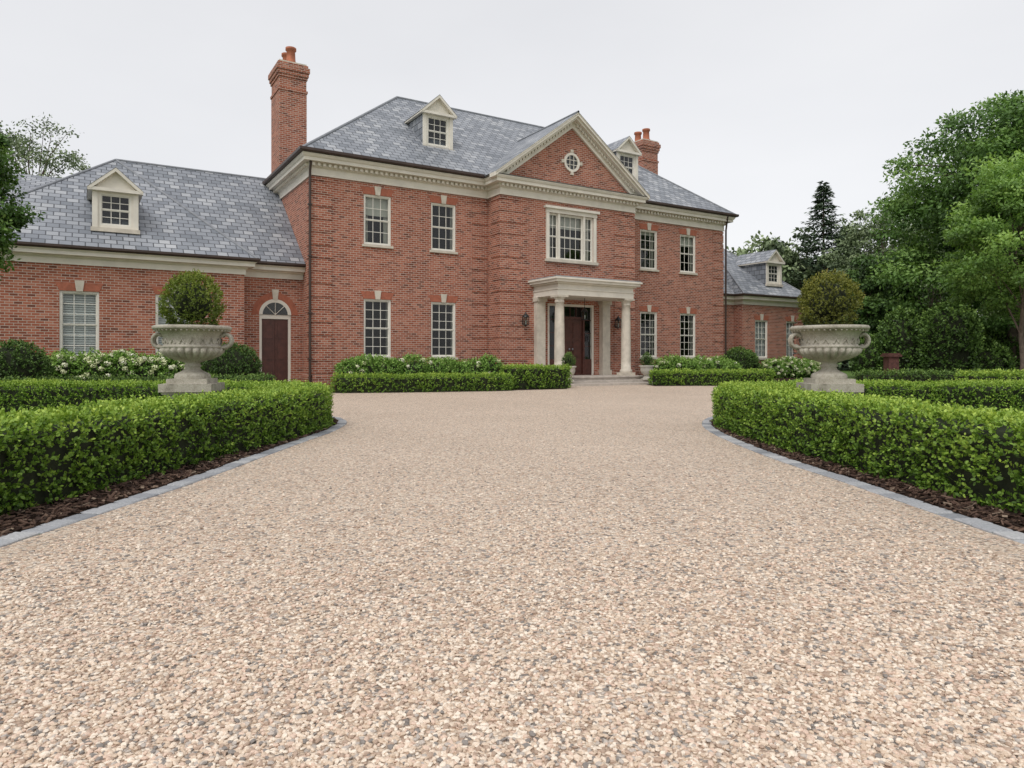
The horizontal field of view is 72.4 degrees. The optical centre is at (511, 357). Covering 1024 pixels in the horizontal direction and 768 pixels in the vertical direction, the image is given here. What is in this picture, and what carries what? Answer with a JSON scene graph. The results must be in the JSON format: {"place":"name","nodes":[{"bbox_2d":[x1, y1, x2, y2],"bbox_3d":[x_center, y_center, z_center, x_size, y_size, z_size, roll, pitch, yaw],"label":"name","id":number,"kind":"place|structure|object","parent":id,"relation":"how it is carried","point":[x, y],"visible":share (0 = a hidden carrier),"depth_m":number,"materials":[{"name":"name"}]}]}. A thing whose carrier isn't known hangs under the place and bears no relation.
{"place":"outdoors","nodes":[
{"label":"outdoors","id":0,"kind":"place"},
{"bbox_2d":[39,362,970,534],"bbox_3d":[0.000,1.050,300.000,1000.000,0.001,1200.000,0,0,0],"label":"ground","id":1,"kind":"structure","parent":0,"point":[849,374],"depth_m":44.55,"materials":[{"name":"green plant"}]},
{"bbox_2d":[0,125,45,284],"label":"columnar hornbeam","id":2,"kind":"object","parent":1,"relation":"on","point":[19,219],"visible":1,"depth_m":14.67,"materials":[{"name":"green plant"}]},
{"bbox_2d":[0,173,60,200],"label":"roof","id":3,"kind":"structure","parent":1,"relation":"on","point":[30,182],"depth_m":28.75,"materials":[{"name":"grey stone"}]},
{"bbox_2d":[0,112,90,177],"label":"birch tree","id":4,"kind":"object","parent":1,"relation":"on","point":[69,158],"visible":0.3,"depth_m":45.73,"materials":[{"name":"green plant"}]},
{"bbox_2d":[0,372,276,386],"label":"hedge","id":5,"kind":"object","parent":1,"relation":"on","point":[251,377],"visible":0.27,"depth_m":17.53,"materials":[{"name":"green plant"}]},
{"bbox_2d":[0,417,337,536],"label":"mulch bed","id":6,"kind":"object","parent":1,"relation":"on","point":[99,505],"visible":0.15,"depth_m":5.06,"materials":[{"name":"brown wood"}]},
{"bbox_2d":[0,378,335,515],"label":"boxwood hedge","id":7,"kind":"object","parent":6,"relation":"on","point":[63,438],"visible":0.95,"depth_m":6.33,"materials":[{"name":"green plant"}]},
{"bbox_2d":[0,416,346,547],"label":"granite edging","id":8,"kind":"object","parent":1,"relation":"on","point":[11,538],"visible":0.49,"depth_m":5.29,"materials":[{"name":"grey stone"}]},
{"bbox_2d":[150,268,233,403],"bbox_3d":[-4.061,-0.044,8.900,0.987,2.208,0.930,0,0,-8],"label":"stone urn planter","id":9,"kind":"object","parent":1,"relation":"on","point":[191,345],"visible":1,"depth_m":8.69,"materials":[{"name":"stone"}]},
{"bbox_2d":[0,129,802,385],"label":"brick walls","id":10,"kind":"structure","parent":1,"relation":"on","point":[489,270],"depth_m":27.55,"materials":[{"name":"red brick"}]},
{"bbox_2d":[252,289,297,381],"bbox_3d":[-8.433,-0.700,25.011,1.600,3.500,0.470,0,0,-32],"label":"side door","id":11,"kind":"structure","parent":10,"relation":"attached to","point":[277,308],"depth_m":25.15,"materials":[{"name":"brown wood"}]},
{"bbox_2d":[0,96,801,298],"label":"slate hip roof","id":12,"kind":"structure","parent":10,"relation":"attached to","point":[190,210],"depth_m":26.43,"materials":[{"name":"grey stone"}]},
{"bbox_2d":[87,167,143,234],"bbox_3d":[-13.247,-4.930,23.311,1.570,2.260,2.580,0,0,-32],"label":"dormer window","id":13,"kind":"structure","parent":12,"relation":"attached to","point":[115,193],"depth_m":22.43,"materials":[{"name":"white paint"}]},
{"bbox_2d":[268,46,309,172],"bbox_3d":[-9.400,-9.685,29.482,1.340,6.470,1.620,0,0,-32],"label":"chimney","id":14,"kind":"object","parent":12,"relation":"on","point":[288,76],"visible":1,"depth_m":28.92,"materials":[{"name":"red brick"}]},
{"bbox_2d":[404,95,456,150],"bbox_3d":[-3.739,-9.480,29.747,1.620,2.460,3.080,0,0,-32],"label":"dormer window","id":15,"kind":"structure","parent":12,"relation":"attached to","point":[434,118],"depth_m":28.70,"materials":[{"name":"white paint"}]},
{"bbox_2d":[607,136,641,182],"bbox_3d":[4.863,-9.480,35.040,1.620,2.460,3.080,0,0,-32],"label":"dormer window","id":16,"kind":"structure","parent":12,"relation":"attached to","point":[626,151],"depth_m":34.00,"materials":[{"name":"white paint"}]},
{"bbox_2d":[634,128,660,174],"bbox_3d":[7.396,-9.685,39.815,1.340,6.470,1.620,0,0,-32],"label":"chimney","id":17,"kind":"object","parent":12,"relation":"on","point":[649,149],"visible":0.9,"depth_m":39.23,"materials":[{"name":"red brick"}]},
{"bbox_2d":[735,249,784,286],"bbox_3d":[14.068,-4.930,40.116,1.570,2.260,2.580,0,0,-32],"label":"dormer window","id":18,"kind":"structure","parent":12,"relation":"attached to","point":[764,267],"depth_m":39.38,"materials":[{"name":"white paint"}]},
{"bbox_2d":[1,112,804,360],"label":"cornice and trim","id":19,"kind":"structure","parent":10,"relation":"attached to","point":[293,174],"depth_m":27.47,"materials":[{"name":"stone"}]},
{"bbox_2d":[12,145,806,382],"bbox_3d":[-2.364,-3.145,33.810,39.300,8.190,11.920,0,0,-32],"label":"gutter and downpipe","id":20,"kind":"object","parent":10,"relation":"attached to","point":[285,163],"visible":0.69,"depth_m":24.66,"materials":[{"name":"brown metal"}]},
{"bbox_2d":[59,194,797,357],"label":"sash windows","id":21,"kind":"structure","parent":10,"relation":"attached to","point":[378,206],"depth_m":26.32,"materials":[{"name":"white paint"}]},
{"bbox_2d":[561,149,582,175],"bbox_3d":[2.500,-8.170,29.253,1.060,1.060,0.080,0,0,-32],"label":"round gable window","id":22,"kind":"structure","parent":10,"relation":"attached to","point":[572,162],"depth_m":29.25,"materials":[{"name":"white glass"}]},
{"bbox_2d":[331,387,564,392],"bbox_3d":[-2.534,1.038,24.302,7.843,0.001,4.873,0,0,-20],"label":"planting bed","id":23,"kind":"object","parent":1,"relation":"on","point":[512,389],"visible":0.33,"depth_m":23.07,"materials":[{"name":"brown soil"}]},
{"bbox_2d":[333,352,502,381],"bbox_3d":[-3.252,0.493,25.790,6.787,1.474,1.675,0,0,-31],"label":"perennial border","id":24,"kind":"object","parent":23,"relation":"on","point":[371,365],"visible":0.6,"depth_m":25.21,"materials":[{"name":"green plant"}]},
{"bbox_2d":[329,371,514,392],"bbox_3d":[-2.681,0.757,21.707,5.775,0.703,0.994,0,0,-16],"label":"hedge","id":25,"kind":"object","parent":23,"relation":"on","point":[395,382],"visible":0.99,"depth_m":21.36,"materials":[{"name":"green plant"}]},
{"bbox_2d":[499,363,572,389],"bbox_3d":[0.830,0.639,23.845,2.837,0.960,1.169,0,0,-32],"label":"hedge","id":26,"kind":"object","parent":23,"relation":"on","point":[537,376],"visible":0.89,"depth_m":23.46,"materials":[{"name":"green plant"}]},
{"bbox_2d":[522,275,650,386],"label":"entrance portico","id":27,"kind":"structure","parent":1,"relation":"on","point":[569,334],"depth_m":28.29,"materials":[{"name":"stone"}]},
{"bbox_2d":[561,352,575,380],"bbox_3d":[2.109,0.308,26.175,0.603,1.125,0.608,0,0,0],"label":"entrance planter","id":28,"kind":"object","parent":27,"relation":"on","point":[568,359],"visible":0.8,"depth_m":26.05,"materials":[{"name":"stone"}]},
{"bbox_2d":[639,352,653,379],"bbox_3d":[5.423,0.301,28.214,0.614,1.137,0.600,0,0,0],"label":"entrance planter","id":29,"kind":"object","parent":27,"relation":"on","point":[647,366],"visible":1,"depth_m":28.08,"materials":[{"name":"stone"}]},
{"bbox_2d":[646,377,799,385],"bbox_3d":[9.885,1.038,33.616,6.284,0.001,17.763,0,0,29],"label":"planting bed","id":30,"kind":"object","parent":1,"relation":"on","point":[785,378],"visible":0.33,"depth_m":31.61,"materials":[{"name":"brown soil"}]},
{"bbox_2d":[649,353,740,376],"bbox_3d":[8.614,0.468,32.804,5.947,1.438,1.696,0,0,-30],"label":"perennial border","id":31,"kind":"object","parent":30,"relation":"on","point":[696,362],"visible":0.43,"depth_m":32.27,"materials":[{"name":"green plant"}]},
{"bbox_2d":[647,368,776,385],"bbox_3d":[7.886,0.741,26.931,5.329,0.756,1.403,0,0,-10],"label":"hedge","id":32,"kind":"object","parent":30,"relation":"on","point":[713,377],"visible":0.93,"depth_m":26.51,"materials":[{"name":"green plant"}]},
{"bbox_2d":[723,345,760,370],"bbox_3d":[11.531,0.265,35.328,2.066,1.842,2.007,0,0,0],"label":"yew shrub","id":33,"kind":"object","parent":30,"relation":"on","point":[748,359],"visible":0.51,"depth_m":34.72,"materials":[{"name":"green plant"}]},
{"bbox_2d":[757,355,821,377],"bbox_3d":[15.271,0.508,37.563,5.701,1.415,1.830,0,0,-29],"label":"hydrangea border","id":34,"kind":"object","parent":30,"relation":"on","point":[789,367],"visible":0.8,"depth_m":36.65,"materials":[{"name":"green plant"}]},
{"bbox_2d":[782,181,851,369],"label":"spruce tree","id":35,"kind":"object","parent":1,"relation":"on","point":[822,197],"visible":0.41,"depth_m":59.82,"materials":[{"name":"green plant"}]},
{"bbox_2d":[833,228,854,369],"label":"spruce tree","id":36,"kind":"object","parent":1,"relation":"on","point":[845,363],"visible":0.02,"depth_m":65.81,"materials":[{"name":"green plant"}]},
{"bbox_2d":[702,416,1023,543],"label":"granite edging","id":37,"kind":"object","parent":1,"relation":"on","point":[992,528],"visible":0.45,"depth_m":5.35,"materials":[{"name":"grey stone"}]},
{"bbox_2d":[834,253,891,362],"bbox_3d":[18.031,-2.165,35.883,3.059,6.436,2.906,0,0,0],"label":"arborvitae tree","id":38,"kind":"object","parent":1,"relation":"on","point":[868,288],"visible":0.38,"depth_m":35.48,"materials":[{"name":"green plant"}]},
{"bbox_2d":[727,227,1003,363],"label":"distant treeline","id":39,"kind":"object","parent":1,"relation":"on","point":[786,253],"visible":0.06,"depth_m":61.39,"materials":[{"name":"green plant"}]},
{"bbox_2d":[709,419,1023,532],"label":"mulch bed","id":40,"kind":"object","parent":1,"relation":"on","point":[925,501],"visible":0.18,"depth_m":5.28,"materials":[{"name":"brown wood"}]},
{"bbox_2d":[788,268,870,395],"bbox_3d":[4.029,-0.044,8.900,0.987,2.209,0.930,0,0,6],"label":"stone urn planter","id":41,"kind":"object","parent":40,"relation":"on","point":[829,346],"visible":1,"depth_m":8.69,"materials":[{"name":"stone"}]},
{"bbox_2d":[710,377,1023,513],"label":"boxwood hedge","id":42,"kind":"object","parent":40,"relation":"on","point":[961,438],"visible":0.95,"depth_m":6.27,"materials":[{"name":"green plant"}]},
{"bbox_2d":[817,210,940,317],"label":"ash tree","id":43,"kind":"object","parent":1,"relation":"on","point":[852,249],"visible":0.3,"depth_m":51.47,"materials":[{"name":"green plant"}]},
{"bbox_2d":[848,299,1019,376],"bbox_3d":[26.852,-0.662,33.109,21.828,4.088,5.506,0,0,-8],"label":"shrubbery","id":44,"kind":"object","parent":1,"relation":"on","point":[948,338],"visible":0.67,"depth_m":30.96,"materials":[{"name":"green plant"}]},
{"bbox_2d":[854,368,1019,386],"bbox_3d":[22.515,0.742,25.757,20.143,0.802,1.201,0,0,-2],"label":"hedge","id":45,"kind":"object","parent":1,"relation":"on","point":[913,375],"visible":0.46,"depth_m":25.22,"materials":[{"name":"green plant"}]},
{"bbox_2d":[856,90,1023,368],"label":"oak tree","id":46,"kind":"object","parent":1,"relation":"on","point":[1005,141],"visible":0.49,"depth_m":32.63,"materials":[{"name":"green plant"}]},
{"bbox_2d":[934,149,1023,370],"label":"maple tree","id":47,"kind":"object","parent":1,"relation":"on","point":[998,199],"visible":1,"depth_m":24.29,"materials":[{"name":"green plant"}]},
{"bbox_2d":[953,368,1023,380],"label":"hedge","id":48,"kind":"object","parent":1,"relation":"on","point":[1000,374],"visible":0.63,"depth_m":22.02,"materials":[{"name":"green plant"}]},
{"label":"planting bed","id":49,"kind":"object","parent":1,"relation":"on","visible":0},
{"bbox_2d":[0,338,55,379],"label":"yew shrub","id":50,"kind":"object","parent":49,"relation":"on","point":[20,360],"visible":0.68,"depth_m":18.09,"materials":[{"name":"green plant"}]},
{"bbox_2d":[48,347,204,380],"bbox_3d":[-12.199,0.421,21.030,6.104,1.589,1.673,0,0,-32],"label":"hydrangea border","id":51,"kind":"object","parent":49,"relation":"on","point":[123,363],"visible":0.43,"depth_m":20.82,"materials":[{"name":"green plant"}]},
{"bbox_2d":[200,341,262,379],"bbox_3d":[-8.988,0.279,22.413,1.973,1.693,1.970,0,0,0],"label":"yew shrub","id":52,"kind":"object","parent":49,"relation":"on","point":[236,358],"visible":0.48,"depth_m":21.83,"materials":[{"name":"green plant"}]},
{"bbox_2d":[0,385,1023,767],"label":"driveway","id":53,"kind":"structure","parent":0,"point":[666,421],"depth_m":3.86,"materials":[{"name":"beige gravel"}]},
{"bbox_2d":[0,0,1023,314],"label":"sky","id":54,"kind":"structure","parent":0,"point":[749,105],"materials":[{"name":"white"}]},
{"bbox_2d":[880,353,901,374],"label":"brick gate pier","id":55,"kind":"structure","parent":0,"point":[891,361],"depth_m":27.40,"materials":[{"name":"red brick"}]},
{"bbox_2d":[873,268,925,331],"bbox_3d":[20.594,-1.960,37.419,3.068,6.032,3.150,0,0,0],"label":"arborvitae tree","id":56,"kind":"object","parent":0,"point":[894,293],"visible":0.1,"depth_m":36.90,"materials":[{"name":"green plant"}]},
{"bbox_2d":[873,227,951,317],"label":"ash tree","id":57,"kind":"object","parent":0,"point":[928,289],"visible":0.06,"depth_m":49.98,"materials":[{"name":"green plant"}]},
{"bbox_2d":[893,133,1018,323],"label":"oak tree","id":58,"kind":"object","parent":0,"point":[948,255],"visible":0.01,"depth_m":40.31,"materials":[{"name":"green plant"}]}
]}

